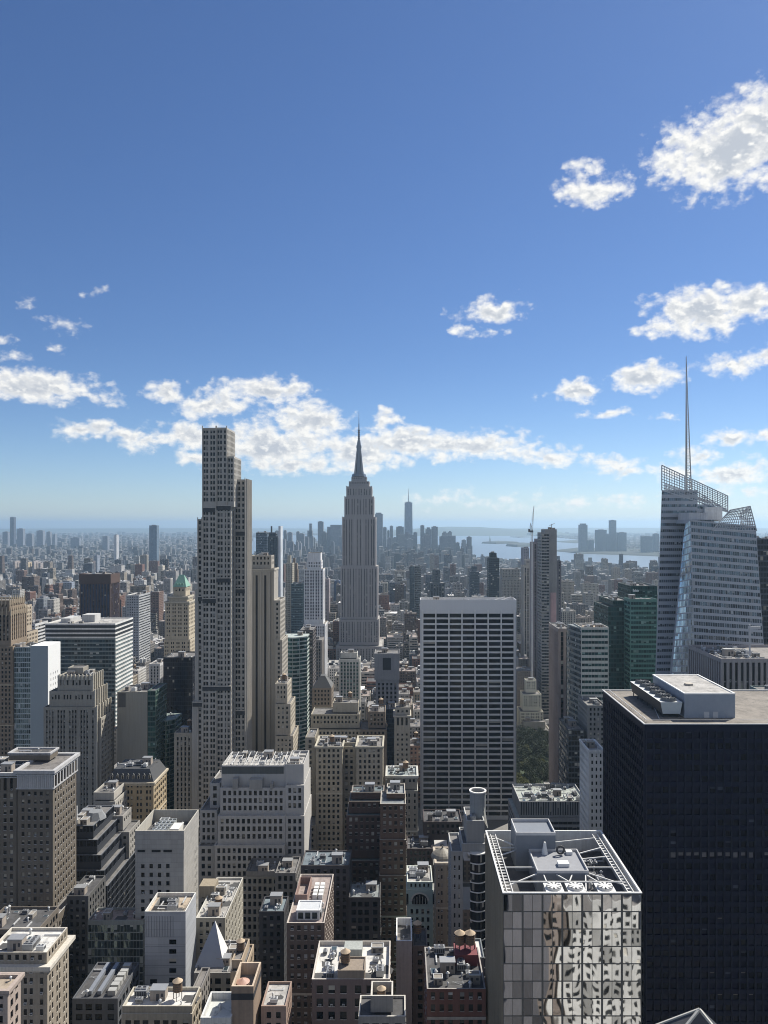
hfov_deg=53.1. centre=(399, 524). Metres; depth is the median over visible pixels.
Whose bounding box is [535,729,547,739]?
park tree
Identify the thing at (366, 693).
building
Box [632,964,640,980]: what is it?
window
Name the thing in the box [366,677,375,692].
building
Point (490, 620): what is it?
window
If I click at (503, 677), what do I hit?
window
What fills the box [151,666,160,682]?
window
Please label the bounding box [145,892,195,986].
panel tower
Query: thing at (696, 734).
window
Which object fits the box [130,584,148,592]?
building
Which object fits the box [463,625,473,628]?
window
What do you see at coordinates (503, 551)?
water
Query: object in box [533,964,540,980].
window
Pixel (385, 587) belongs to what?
building
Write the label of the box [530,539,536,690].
residential tower
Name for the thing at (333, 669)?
building
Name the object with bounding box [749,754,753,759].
window
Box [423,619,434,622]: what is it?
window
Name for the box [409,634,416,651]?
building
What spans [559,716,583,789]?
office block
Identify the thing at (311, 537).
skyscraper
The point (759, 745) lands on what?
window
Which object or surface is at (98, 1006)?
window
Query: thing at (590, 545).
skyscraper
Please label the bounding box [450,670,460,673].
window
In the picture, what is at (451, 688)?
window
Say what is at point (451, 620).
window
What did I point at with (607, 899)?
window
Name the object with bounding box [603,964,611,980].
window
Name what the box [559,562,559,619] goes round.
window
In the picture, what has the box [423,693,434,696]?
window
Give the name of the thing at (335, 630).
building
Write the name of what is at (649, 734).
window
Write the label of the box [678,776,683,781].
window
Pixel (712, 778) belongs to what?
window
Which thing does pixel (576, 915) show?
window
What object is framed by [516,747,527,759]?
park tree
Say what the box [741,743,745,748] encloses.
window
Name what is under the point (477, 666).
window
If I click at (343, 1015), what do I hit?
window
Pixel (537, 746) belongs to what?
park tree
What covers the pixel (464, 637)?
window
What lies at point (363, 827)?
brick tower
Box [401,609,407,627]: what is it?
building
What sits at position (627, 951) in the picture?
window
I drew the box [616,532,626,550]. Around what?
skyscraper
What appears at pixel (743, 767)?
window
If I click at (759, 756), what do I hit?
window
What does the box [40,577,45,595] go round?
building
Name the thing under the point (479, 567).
building
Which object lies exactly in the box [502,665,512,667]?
window
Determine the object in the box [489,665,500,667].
window
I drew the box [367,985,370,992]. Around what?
window
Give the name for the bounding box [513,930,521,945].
window
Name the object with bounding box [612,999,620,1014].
window
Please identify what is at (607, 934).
window
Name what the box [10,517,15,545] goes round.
skyscraper
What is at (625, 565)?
building
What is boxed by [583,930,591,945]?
window
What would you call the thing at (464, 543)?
skyscraper
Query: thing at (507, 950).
window
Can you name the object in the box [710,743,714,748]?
window
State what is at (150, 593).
window
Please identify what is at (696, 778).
window
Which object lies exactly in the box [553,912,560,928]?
window
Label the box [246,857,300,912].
stone building
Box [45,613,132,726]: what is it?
office block
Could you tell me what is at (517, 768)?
park tree
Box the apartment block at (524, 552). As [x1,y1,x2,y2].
[521,547,528,564]
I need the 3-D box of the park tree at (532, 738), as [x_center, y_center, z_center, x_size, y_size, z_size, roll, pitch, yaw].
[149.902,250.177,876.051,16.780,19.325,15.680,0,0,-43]
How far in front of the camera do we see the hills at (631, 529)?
26311.99 m
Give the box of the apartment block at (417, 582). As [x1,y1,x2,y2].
[414,564,420,617]
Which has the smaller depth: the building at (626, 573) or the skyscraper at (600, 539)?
the building at (626, 573)
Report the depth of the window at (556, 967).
227.07 m
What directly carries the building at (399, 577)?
on the ground at (388, 528)
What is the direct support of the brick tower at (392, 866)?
on the ground at (388, 528)
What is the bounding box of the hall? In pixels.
[508,782,579,829]
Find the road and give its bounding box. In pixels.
[418,718,548,946]
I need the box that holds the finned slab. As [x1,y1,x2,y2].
[688,625,767,688]
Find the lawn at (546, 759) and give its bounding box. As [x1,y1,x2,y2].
[516,739,548,783]
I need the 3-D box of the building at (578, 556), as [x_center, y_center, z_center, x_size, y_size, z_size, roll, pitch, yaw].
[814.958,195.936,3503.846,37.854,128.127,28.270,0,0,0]
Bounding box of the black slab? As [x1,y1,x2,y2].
[602,674,767,1023]
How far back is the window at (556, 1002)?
227.07 m
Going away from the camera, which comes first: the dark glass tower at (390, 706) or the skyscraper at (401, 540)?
the dark glass tower at (390, 706)
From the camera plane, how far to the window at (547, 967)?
227.07 m
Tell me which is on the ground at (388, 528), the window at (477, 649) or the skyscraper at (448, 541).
the skyscraper at (448, 541)
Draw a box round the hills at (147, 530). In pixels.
[0,528,326,531]
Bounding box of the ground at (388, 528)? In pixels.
[0,527,767,570]
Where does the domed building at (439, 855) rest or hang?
on the ground at (388, 528)
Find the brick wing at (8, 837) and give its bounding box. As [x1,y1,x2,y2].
[0,756,28,909]
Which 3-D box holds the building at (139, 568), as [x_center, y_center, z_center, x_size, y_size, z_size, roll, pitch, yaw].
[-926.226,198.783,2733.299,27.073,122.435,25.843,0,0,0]
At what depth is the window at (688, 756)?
292.42 m
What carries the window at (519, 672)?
in the stone building at (522, 672)
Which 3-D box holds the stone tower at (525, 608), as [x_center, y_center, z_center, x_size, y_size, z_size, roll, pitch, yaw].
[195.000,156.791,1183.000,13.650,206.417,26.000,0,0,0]
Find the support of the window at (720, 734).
in the black slab
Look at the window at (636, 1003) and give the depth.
227.07 m
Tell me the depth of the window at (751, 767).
292.42 m
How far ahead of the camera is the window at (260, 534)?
1898.90 m
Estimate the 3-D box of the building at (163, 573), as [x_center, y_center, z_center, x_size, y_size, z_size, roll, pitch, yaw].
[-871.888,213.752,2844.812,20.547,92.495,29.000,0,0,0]
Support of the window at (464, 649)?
in the gridded slab
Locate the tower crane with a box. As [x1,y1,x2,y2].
[528,507,533,676]
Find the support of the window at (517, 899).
in the mirror tower at (563, 926)
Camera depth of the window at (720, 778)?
292.42 m
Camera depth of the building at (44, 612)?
1631.37 m
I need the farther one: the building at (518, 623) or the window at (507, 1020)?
the building at (518, 623)
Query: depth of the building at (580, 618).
1441.86 m
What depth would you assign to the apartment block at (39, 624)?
834.41 m
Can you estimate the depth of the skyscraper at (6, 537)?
8600.00 m
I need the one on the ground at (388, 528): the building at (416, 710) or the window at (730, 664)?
the building at (416, 710)
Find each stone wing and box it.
[98,710,113,787]
[198,770,220,912]
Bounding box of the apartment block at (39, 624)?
[32,619,47,642]
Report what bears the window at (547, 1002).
in the mirror tower at (563, 926)
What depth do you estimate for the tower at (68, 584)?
2300.00 m
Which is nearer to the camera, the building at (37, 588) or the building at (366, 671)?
the building at (366, 671)
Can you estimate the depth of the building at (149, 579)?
2321.71 m
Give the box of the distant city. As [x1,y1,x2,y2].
[0,531,767,573]
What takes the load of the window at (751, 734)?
in the black slab
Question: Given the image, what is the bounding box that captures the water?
[252,535,657,568]
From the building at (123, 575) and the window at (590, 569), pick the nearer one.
the building at (123, 575)
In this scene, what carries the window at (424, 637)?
in the gridded slab
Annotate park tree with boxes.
[516,725,526,733]
[516,732,526,743]
[516,744,527,755]
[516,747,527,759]
[516,754,525,768]
[516,763,520,772]
[516,777,529,783]
[517,737,530,745]
[520,760,533,777]
[523,728,537,736]
[523,765,535,777]
[524,770,538,783]
[525,735,539,750]
[526,755,540,772]
[530,742,544,753]
[530,776,541,783]
[531,759,544,768]
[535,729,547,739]
[536,766,543,776]
[538,736,548,744]
[538,767,548,780]
[541,771,548,782]
[542,748,548,759]
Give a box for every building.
[0,556,4,578]
[0,578,5,588]
[0,905,58,938]
[0,927,75,1023]
[0,972,24,1023]
[8,585,21,595]
[12,589,24,596]
[16,569,26,582]
[20,557,27,574]
[22,575,39,590]
[25,590,35,601]
[25,604,37,642]
[27,585,40,597]
[27,598,36,618]
[36,568,40,575]
[38,607,51,618]
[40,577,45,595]
[42,572,49,578]
[43,561,52,567]
[45,583,53,593]
[48,568,56,583]
[48,592,64,616]
[48,612,60,616]
[55,582,62,592]
[63,569,74,576]
[63,597,77,607]
[64,604,76,616]
[67,588,76,597]
[67,875,105,1023]
[68,555,73,568]
[72,962,138,1023]
[75,579,78,596]
[82,562,94,571]
[83,557,91,569]
[88,908,144,985]
[93,779,126,806]
[104,756,168,823]
[110,564,124,571]
[113,805,139,858]
[115,559,123,564]
[116,571,126,579]
[120,581,129,592]
[120,594,124,616]
[122,606,124,616]
[122,978,200,1023]
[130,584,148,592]
[132,656,137,667]
[132,664,145,683]
[132,674,137,684]
[133,576,145,584]
[134,556,139,563]
[134,578,146,584]
[135,563,144,575]
[135,657,150,681]
[140,554,148,570]
[142,570,150,577]
[146,575,153,590]
[147,589,163,627]
[149,560,159,572]
[149,658,162,684]
[150,613,158,632]
[150,640,154,662]
[152,645,163,661]
[157,583,163,590]
[159,618,164,637]
[160,558,169,569]
[161,570,168,580]
[164,577,172,599]
[166,569,178,584]
[174,719,191,809]
[176,567,181,574]
[182,569,191,581]
[192,566,196,581]
[193,556,196,567]
[193,967,209,1014]
[194,921,236,991]
[196,877,242,962]
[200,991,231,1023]
[230,938,253,990]
[231,962,260,1023]
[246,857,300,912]
[259,892,288,1004]
[261,981,291,1023]
[275,673,297,751]
[283,563,284,581]
[287,874,333,1023]
[298,568,303,581]
[301,849,351,940]
[305,728,317,849]
[311,691,361,737]
[312,941,393,1023]
[314,734,383,849]
[328,621,332,629]
[328,628,332,637]
[328,645,335,659]
[328,658,338,664]
[328,663,338,686]
[329,611,335,621]
[329,642,337,646]
[330,583,333,601]
[330,602,337,618]
[333,567,339,578]
[333,618,338,641]
[334,672,338,691]
[335,583,339,601]
[348,881,380,940]
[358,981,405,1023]
[360,698,386,790]
[361,660,370,667]
[361,666,373,688]
[361,689,370,718]
[361,697,366,719]
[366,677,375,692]
[372,687,375,700]
[378,583,382,592]
[378,607,383,616]
[379,573,384,581]
[379,593,389,611]
[380,614,386,635]
[380,636,386,647]
[381,581,387,594]
[385,556,390,571]
[385,574,392,580]
[385,760,418,871]
[386,619,391,634]
[387,613,398,623]
[387,634,402,648]
[389,580,394,601]
[389,603,399,621]
[389,631,401,634]
[393,621,402,634]
[395,570,403,581]
[395,582,403,602]
[396,642,402,660]
[396,918,412,1023]
[397,564,403,569]
[397,574,402,583]
[399,599,407,621]
[399,659,408,667]
[399,665,415,686]
[399,681,414,698]
[399,688,408,697]
[399,699,411,717]
[401,579,406,591]
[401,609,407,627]
[402,553,406,567]
[403,610,417,658]
[404,630,417,660]
[406,809,461,879]
[406,861,433,946]
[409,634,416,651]
[409,650,417,665]
[410,718,419,736]
[410,731,419,801]
[412,654,419,666]
[412,687,419,717]
[412,920,427,1023]
[413,701,419,718]
[415,558,423,565]
[416,677,419,687]
[417,618,419,642]
[421,565,425,574]
[424,929,485,1023]
[425,574,431,593]
[430,554,433,571]
[431,845,447,946]
[434,554,438,568]
[443,566,448,580]
[444,554,451,566]
[448,574,458,587]
[450,563,455,575]
[451,581,461,593]
[454,590,463,597]
[467,567,470,589]
[474,563,481,571]
[475,938,483,976]
[479,581,483,595]
[480,578,485,593]
[516,666,533,720]
[516,717,548,738]
[517,614,519,632]
[517,631,520,640]
[519,653,528,665]
[561,579,573,602]
[561,590,563,608]
[561,607,575,624]
[567,602,584,615]
[570,593,581,602]
[573,570,580,590]
[574,553,583,567]
[574,559,583,569]
[576,614,585,622]
[578,569,584,578]
[578,696,602,746]
[579,739,602,831]
[581,582,597,600]
[582,590,593,606]
[584,574,593,582]
[584,614,591,622]
[585,565,592,574]
[585,609,593,620]
[598,584,604,592]
[600,558,608,569]
[601,580,607,591]
[608,578,622,594]
[611,567,619,578]
[612,564,621,571]
[614,579,621,591]
[618,553,622,568]
[622,568,631,579]
[623,562,628,568]
[632,571,642,581]
[645,571,658,583]
[650,559,656,571]
[651,565,658,571]
[652,579,658,598]
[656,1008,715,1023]
[750,685,767,688]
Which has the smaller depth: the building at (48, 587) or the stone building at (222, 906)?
the stone building at (222, 906)
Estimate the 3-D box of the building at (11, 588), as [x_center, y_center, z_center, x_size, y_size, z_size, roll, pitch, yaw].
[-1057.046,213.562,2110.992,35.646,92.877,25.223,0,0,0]
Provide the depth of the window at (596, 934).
227.07 m
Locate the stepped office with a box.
[76,805,134,907]
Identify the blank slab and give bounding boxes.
[117,682,154,765]
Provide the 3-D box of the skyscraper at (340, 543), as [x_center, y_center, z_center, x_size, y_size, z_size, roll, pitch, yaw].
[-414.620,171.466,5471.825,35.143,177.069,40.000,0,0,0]
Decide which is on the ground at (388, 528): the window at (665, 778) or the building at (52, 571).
the building at (52, 571)
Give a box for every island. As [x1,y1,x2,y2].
[482,541,518,543]
[506,542,529,546]
[557,540,594,542]
[557,548,659,556]
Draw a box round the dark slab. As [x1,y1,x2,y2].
[300,624,315,727]
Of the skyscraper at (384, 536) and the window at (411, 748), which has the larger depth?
the skyscraper at (384, 536)
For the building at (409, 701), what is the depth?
838.07 m
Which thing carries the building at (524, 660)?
on the ground at (388, 528)
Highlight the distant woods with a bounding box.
[5,545,645,570]
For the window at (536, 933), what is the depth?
227.07 m
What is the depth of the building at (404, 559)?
3447.84 m
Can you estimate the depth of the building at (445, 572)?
2761.01 m
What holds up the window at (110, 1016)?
in the dark roof building at (102, 993)
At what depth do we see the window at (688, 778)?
292.42 m
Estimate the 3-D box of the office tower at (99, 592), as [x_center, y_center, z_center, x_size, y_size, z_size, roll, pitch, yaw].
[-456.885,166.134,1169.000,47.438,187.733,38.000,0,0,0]
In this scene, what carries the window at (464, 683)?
in the gridded slab
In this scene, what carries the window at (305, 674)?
in the curved glass tower at (298, 658)
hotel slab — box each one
[126,590,149,660]
[499,567,520,614]
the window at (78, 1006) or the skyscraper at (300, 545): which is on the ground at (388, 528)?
the skyscraper at (300, 545)
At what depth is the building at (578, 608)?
1508.24 m
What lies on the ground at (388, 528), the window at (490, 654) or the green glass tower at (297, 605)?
the green glass tower at (297, 605)
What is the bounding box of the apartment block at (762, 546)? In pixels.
[757,536,767,644]
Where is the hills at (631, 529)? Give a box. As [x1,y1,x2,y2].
[514,528,767,531]
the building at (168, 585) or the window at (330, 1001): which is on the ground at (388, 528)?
the building at (168, 585)
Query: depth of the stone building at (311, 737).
500.00 m
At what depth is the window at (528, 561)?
1170.45 m
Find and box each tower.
[0,593,30,756]
[7,747,79,926]
[13,641,59,748]
[36,596,49,614]
[44,665,110,814]
[47,597,59,612]
[60,581,74,588]
[79,571,119,616]
[93,554,99,571]
[131,563,135,573]
[135,810,198,918]
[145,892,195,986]
[148,683,166,764]
[158,564,164,579]
[163,651,194,725]
[164,575,194,656]
[164,592,166,609]
[164,712,181,809]
[192,426,251,845]
[252,552,287,751]
[256,531,268,554]
[268,526,277,566]
[278,526,282,597]
[285,555,293,633]
[285,631,308,749]
[291,582,303,633]
[293,558,298,581]
[303,552,327,675]
[311,674,333,712]
[325,577,329,621]
[334,579,339,601]
[339,649,360,706]
[346,782,383,881]
[374,648,398,704]
[379,780,406,994]
[386,701,394,765]
[393,698,410,765]
[403,583,405,598]
[409,565,413,611]
[448,787,487,981]
[469,565,478,597]
[485,819,641,1023]
[487,551,498,597]
[517,677,542,727]
[521,559,529,665]
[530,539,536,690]
[537,523,556,717]
[549,621,566,783]
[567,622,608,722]
[594,594,623,688]
[618,580,656,598]
[624,594,656,688]
[655,357,763,673]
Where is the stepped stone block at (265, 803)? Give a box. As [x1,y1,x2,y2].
[214,750,310,961]
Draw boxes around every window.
[2,614,26,753]
[4,778,6,789]
[14,689,29,748]
[22,577,34,588]
[32,624,45,642]
[44,562,51,567]
[46,736,93,809]
[48,569,55,582]
[59,776,73,926]
[60,652,113,709]
[75,581,78,596]
[76,1004,82,1009]
[76,1014,82,1019]
[81,583,118,616]
[86,1004,91,1009]
[86,1014,91,1019]
[88,965,142,985]
[95,811,129,907]
[96,1004,101,1009]
[96,1014,101,1019]
[108,1004,113,1009]
[108,1014,113,1019]
[127,594,149,660]
[150,593,157,612]
[150,979,156,983]
[151,613,157,631]
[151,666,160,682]
[156,685,165,763]
[160,559,169,569]
[164,579,169,590]
[166,715,180,809]
[167,657,194,724]
[169,949,175,953]
[169,968,175,972]
[199,487,243,841]
[215,978,220,983]
[218,848,300,958]
[256,533,266,554]
[268,534,276,566]
[286,564,291,628]
[288,636,308,749]
[291,584,302,633]
[299,571,303,578]
[303,630,314,727]
[305,608,323,634]
[317,642,319,678]
[317,985,322,992]
[317,999,322,1005]
[317,1012,322,1018]
[319,787,351,849]
[328,985,334,992]
[328,999,334,1005]
[328,1012,334,1018]
[338,511,376,659]
[340,985,346,992]
[340,999,346,1005]
[340,1012,346,1018]
[355,985,360,992]
[355,999,359,1005]
[362,674,373,688]
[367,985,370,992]
[380,619,385,635]
[387,638,402,647]
[397,585,403,600]
[401,672,413,683]
[403,556,406,566]
[404,615,416,639]
[404,635,417,660]
[406,892,433,903]
[410,567,413,610]
[410,639,416,651]
[411,748,419,799]
[415,567,420,617]
[421,568,425,574]
[423,614,434,616]
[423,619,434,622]
[423,625,434,628]
[423,631,434,633]
[423,636,434,639]
[423,642,434,645]
[423,648,434,650]
[423,653,434,656]
[423,659,434,662]
[423,665,434,667]
[423,670,434,673]
[423,676,434,679]
[423,682,434,684]
[423,687,434,690]
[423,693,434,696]
[431,571,443,596]
[436,614,447,616]
[436,619,447,622]
[436,625,447,628]
[436,631,447,633]
[436,636,447,639]
[436,642,447,645]
[436,648,447,650]
[436,653,447,656]
[436,659,447,662]
[436,665,447,667]
[436,670,447,673]
[436,676,447,679]
[436,682,447,684]
[436,687,447,690]
[436,693,447,696]
[444,568,448,580]
[448,577,457,586]
[448,992,452,997]
[448,1004,452,1009]
[450,614,460,616]
[450,619,460,622]
[450,625,460,628]
[450,631,460,633]
[450,636,460,639]
[450,642,460,645]
[450,648,460,650]
[450,653,460,656]
[450,659,460,662]
[450,665,460,667]
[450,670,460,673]
[450,676,460,679]
[450,682,460,684]
[450,687,460,690]
[463,614,473,616]
[463,619,473,622]
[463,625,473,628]
[463,631,473,633]
[463,636,473,639]
[463,642,473,645]
[463,648,473,650]
[463,653,473,656]
[463,659,473,662]
[463,665,473,667]
[463,670,473,673]
[463,676,473,679]
[463,682,473,684]
[463,687,473,690]
[469,567,478,596]
[476,614,486,616]
[476,619,486,622]
[476,625,486,628]
[476,631,486,633]
[476,636,486,639]
[476,642,486,645]
[476,648,486,650]
[476,653,486,656]
[476,659,486,662]
[476,665,486,667]
[476,670,486,673]
[476,676,486,679]
[476,682,486,684]
[476,687,486,690]
[477,1004,481,1009]
[487,553,498,597]
[489,614,500,616]
[489,619,500,622]
[489,625,500,628]
[489,631,500,633]
[489,636,500,639]
[489,642,500,645]
[489,648,500,650]
[489,653,500,656]
[489,659,500,662]
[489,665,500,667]
[489,670,500,673]
[489,676,500,679]
[489,682,500,684]
[489,687,500,690]
[502,614,512,616]
[502,619,512,622]
[502,625,512,628]
[502,631,512,633]
[502,636,512,639]
[502,642,512,645]
[502,648,512,650]
[502,653,512,656]
[502,659,512,662]
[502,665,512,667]
[502,670,512,673]
[502,676,512,679]
[502,682,512,684]
[502,687,512,690]
[503,570,518,614]
[504,895,511,910]
[504,912,511,928]
[504,930,511,945]
[504,947,511,962]
[504,964,511,980]
[504,982,511,997]
[504,999,511,1014]
[504,1017,640,1023]
[513,895,521,910]
[513,912,521,928]
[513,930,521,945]
[513,947,521,962]
[513,964,521,980]
[513,982,521,997]
[513,999,521,1014]
[519,672,531,704]
[523,682,541,719]
[524,895,531,910]
[524,912,531,928]
[524,930,531,945]
[524,947,531,962]
[524,964,531,980]
[524,982,531,997]
[524,999,531,1014]
[525,561,528,658]
[533,895,540,910]
[533,912,540,928]
[533,930,540,945]
[533,947,540,962]
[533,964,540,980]
[533,982,540,997]
[533,999,540,1014]
[535,544,535,678]
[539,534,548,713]
[544,895,551,910]
[544,912,551,928]
[544,930,551,945]
[544,947,551,962]
[544,964,551,980]
[544,982,551,997]
[544,999,551,1014]
[553,895,560,910]
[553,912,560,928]
[553,930,560,945]
[553,947,560,962]
[553,964,560,980]
[553,982,560,997]
[553,999,560,1014]
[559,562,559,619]
[560,721,567,783]
[561,612,574,623]
[563,582,570,602]
[563,895,571,910]
[563,912,571,928]
[563,930,571,945]
[563,947,571,962]
[563,964,571,980]
[563,982,571,997]
[563,999,571,1014]
[567,625,580,719]
[571,605,584,613]
[573,895,580,910]
[573,912,580,928]
[573,930,580,945]
[573,947,580,962]
[573,964,580,980]
[573,982,580,997]
[573,999,580,1014]
[583,895,591,910]
[583,912,591,928]
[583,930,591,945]
[583,947,591,962]
[583,964,591,980]
[583,982,591,997]
[583,999,591,1014]
[585,584,597,598]
[588,567,592,574]
[592,895,600,910]
[592,912,600,928]
[592,930,600,945]
[592,947,600,962]
[592,964,600,980]
[592,982,600,997]
[592,999,600,1014]
[595,597,623,688]
[603,895,611,910]
[603,912,611,928]
[603,930,611,945]
[603,947,611,962]
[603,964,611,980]
[603,982,611,997]
[603,999,611,1014]
[604,698,767,1020]
[612,895,620,910]
[612,912,620,928]
[612,930,620,945]
[612,947,620,962]
[612,964,620,980]
[612,982,620,997]
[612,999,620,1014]
[618,583,629,597]
[623,895,631,910]
[623,912,631,928]
[623,930,631,945]
[623,947,631,962]
[623,964,631,980]
[623,982,631,997]
[623,999,631,1014]
[625,600,655,688]
[632,572,642,581]
[632,895,640,910]
[632,912,640,928]
[632,930,640,945]
[632,947,640,962]
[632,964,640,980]
[632,982,640,997]
[632,999,640,1014]
[647,732,651,737]
[647,743,651,748]
[647,754,651,759]
[647,765,651,770]
[647,776,651,781]
[647,787,651,792]
[655,732,659,737]
[655,743,659,748]
[655,754,659,759]
[655,765,659,770]
[655,776,659,781]
[655,787,659,792]
[657,506,762,670]
[663,732,667,737]
[663,743,667,748]
[663,754,667,759]
[663,765,667,770]
[663,776,667,781]
[671,732,675,737]
[671,743,675,748]
[671,754,675,759]
[671,765,675,770]
[671,776,675,781]
[672,520,693,673]
[678,732,683,737]
[678,743,683,748]
[678,754,683,759]
[678,765,683,770]
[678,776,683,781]
[686,732,690,737]
[686,743,690,748]
[686,754,690,759]
[686,765,690,770]
[686,776,690,781]
[694,732,698,737]
[694,743,698,748]
[694,754,698,759]
[694,765,698,770]
[694,776,698,781]
[702,732,706,737]
[702,743,706,748]
[702,754,706,759]
[702,765,706,770]
[702,776,706,781]
[710,732,714,737]
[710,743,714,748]
[710,754,714,759]
[710,765,714,770]
[710,776,714,781]
[718,732,722,737]
[718,743,722,748]
[718,754,722,759]
[718,765,722,770]
[724,663,725,680]
[725,732,730,737]
[725,743,730,748]
[725,754,730,759]
[725,765,730,770]
[729,663,731,680]
[733,732,737,737]
[733,743,737,748]
[733,754,737,759]
[733,765,737,770]
[735,663,736,680]
[741,663,742,680]
[741,732,745,737]
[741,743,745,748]
[741,754,745,759]
[741,765,745,770]
[746,663,747,680]
[749,732,753,737]
[749,743,753,748]
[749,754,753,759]
[749,765,753,770]
[752,663,753,680]
[757,732,761,737]
[757,743,761,748]
[757,754,761,759]
[757,765,761,770]
[758,663,759,680]
[759,573,767,644]
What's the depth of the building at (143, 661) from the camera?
1049.16 m
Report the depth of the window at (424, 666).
675.92 m
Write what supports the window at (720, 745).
in the black slab
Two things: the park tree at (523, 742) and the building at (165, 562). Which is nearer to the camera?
the park tree at (523, 742)
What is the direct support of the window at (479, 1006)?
in the brick building at (454, 988)
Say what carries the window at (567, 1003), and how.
in the mirror tower at (563, 926)
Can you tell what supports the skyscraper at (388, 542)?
on the ground at (388, 528)
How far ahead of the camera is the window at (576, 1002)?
227.07 m
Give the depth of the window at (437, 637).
675.92 m
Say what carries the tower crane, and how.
on the ground at (388, 528)
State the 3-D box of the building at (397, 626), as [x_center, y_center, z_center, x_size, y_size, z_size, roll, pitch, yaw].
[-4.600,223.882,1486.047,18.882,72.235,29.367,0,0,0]
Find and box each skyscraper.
[3,531,9,546]
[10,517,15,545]
[17,528,24,546]
[26,533,33,546]
[36,530,44,546]
[46,531,51,545]
[52,534,56,545]
[70,537,80,547]
[102,536,108,549]
[114,534,118,559]
[149,525,158,560]
[283,539,285,551]
[287,532,292,541]
[289,541,293,551]
[298,533,304,545]
[299,541,301,558]
[305,524,313,551]
[306,537,308,553]
[318,521,323,545]
[322,531,326,553]
[327,525,341,553]
[331,541,333,553]
[336,424,383,660]
[339,536,341,551]
[375,513,382,554]
[383,527,386,549]
[387,537,390,549]
[390,526,392,544]
[393,543,398,552]
[396,526,403,542]
[398,534,403,546]
[404,489,412,534]
[404,532,409,550]
[407,538,412,549]
[410,532,416,551]
[420,525,423,550]
[424,534,429,553]
[425,527,430,546]
[431,526,437,548]
[439,536,455,555]
[456,542,459,551]
[462,539,465,553]
[467,536,471,552]
[480,554,483,566]
[578,524,587,551]
[588,540,593,551]
[595,529,606,550]
[607,534,610,550]
[609,520,615,550]
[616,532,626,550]
[640,536,652,551]
[653,533,658,551]
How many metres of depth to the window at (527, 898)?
227.07 m
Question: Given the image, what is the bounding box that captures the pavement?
[418,721,548,943]
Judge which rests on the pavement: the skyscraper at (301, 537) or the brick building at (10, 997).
the brick building at (10, 997)
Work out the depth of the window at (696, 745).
292.42 m
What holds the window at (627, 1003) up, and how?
in the mirror tower at (563, 926)
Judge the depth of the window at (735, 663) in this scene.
421.02 m
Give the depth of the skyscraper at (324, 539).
5636.09 m
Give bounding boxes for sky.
[0,0,767,526]
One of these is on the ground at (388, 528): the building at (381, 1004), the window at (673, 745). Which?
the building at (381, 1004)
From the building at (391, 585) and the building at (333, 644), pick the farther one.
the building at (391, 585)
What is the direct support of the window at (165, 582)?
in the building at (168, 585)
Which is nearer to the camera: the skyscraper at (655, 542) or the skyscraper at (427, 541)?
the skyscraper at (427, 541)
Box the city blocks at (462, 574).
[0,554,658,941]
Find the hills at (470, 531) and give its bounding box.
[387,527,569,535]
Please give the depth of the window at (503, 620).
675.92 m
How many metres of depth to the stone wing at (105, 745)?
530.53 m
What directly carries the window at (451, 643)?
in the gridded slab
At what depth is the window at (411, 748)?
717.93 m
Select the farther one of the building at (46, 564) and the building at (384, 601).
the building at (46, 564)
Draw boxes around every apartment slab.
[13,560,19,576]
[28,561,31,573]
[32,560,37,573]
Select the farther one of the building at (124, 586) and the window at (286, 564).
the building at (124, 586)
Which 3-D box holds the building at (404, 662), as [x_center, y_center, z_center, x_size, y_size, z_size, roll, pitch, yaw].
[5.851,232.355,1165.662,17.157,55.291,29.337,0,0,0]
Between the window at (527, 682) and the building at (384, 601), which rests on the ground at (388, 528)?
the building at (384, 601)
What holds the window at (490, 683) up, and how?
in the gridded slab
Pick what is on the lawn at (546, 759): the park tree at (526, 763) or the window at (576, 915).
the park tree at (526, 763)
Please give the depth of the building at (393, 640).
1359.19 m
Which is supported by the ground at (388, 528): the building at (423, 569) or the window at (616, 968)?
the building at (423, 569)
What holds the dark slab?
on the ground at (388, 528)
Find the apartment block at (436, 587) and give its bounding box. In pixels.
[429,568,444,597]
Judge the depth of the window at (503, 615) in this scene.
675.92 m
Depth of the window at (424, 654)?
675.92 m
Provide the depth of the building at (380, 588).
1886.45 m
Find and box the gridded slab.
[420,596,515,819]
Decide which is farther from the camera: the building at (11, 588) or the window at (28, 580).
the building at (11, 588)
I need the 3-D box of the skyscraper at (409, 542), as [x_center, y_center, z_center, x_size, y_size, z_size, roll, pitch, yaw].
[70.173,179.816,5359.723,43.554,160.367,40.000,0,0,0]
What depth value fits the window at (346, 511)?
1287.69 m
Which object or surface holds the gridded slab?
on the ground at (388, 528)
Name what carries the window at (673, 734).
in the black slab
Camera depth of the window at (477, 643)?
675.92 m
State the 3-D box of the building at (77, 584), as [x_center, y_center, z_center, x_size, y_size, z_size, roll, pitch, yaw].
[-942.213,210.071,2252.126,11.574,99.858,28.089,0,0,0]
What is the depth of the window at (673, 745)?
292.42 m
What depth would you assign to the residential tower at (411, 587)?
1700.12 m
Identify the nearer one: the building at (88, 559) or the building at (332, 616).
the building at (332, 616)

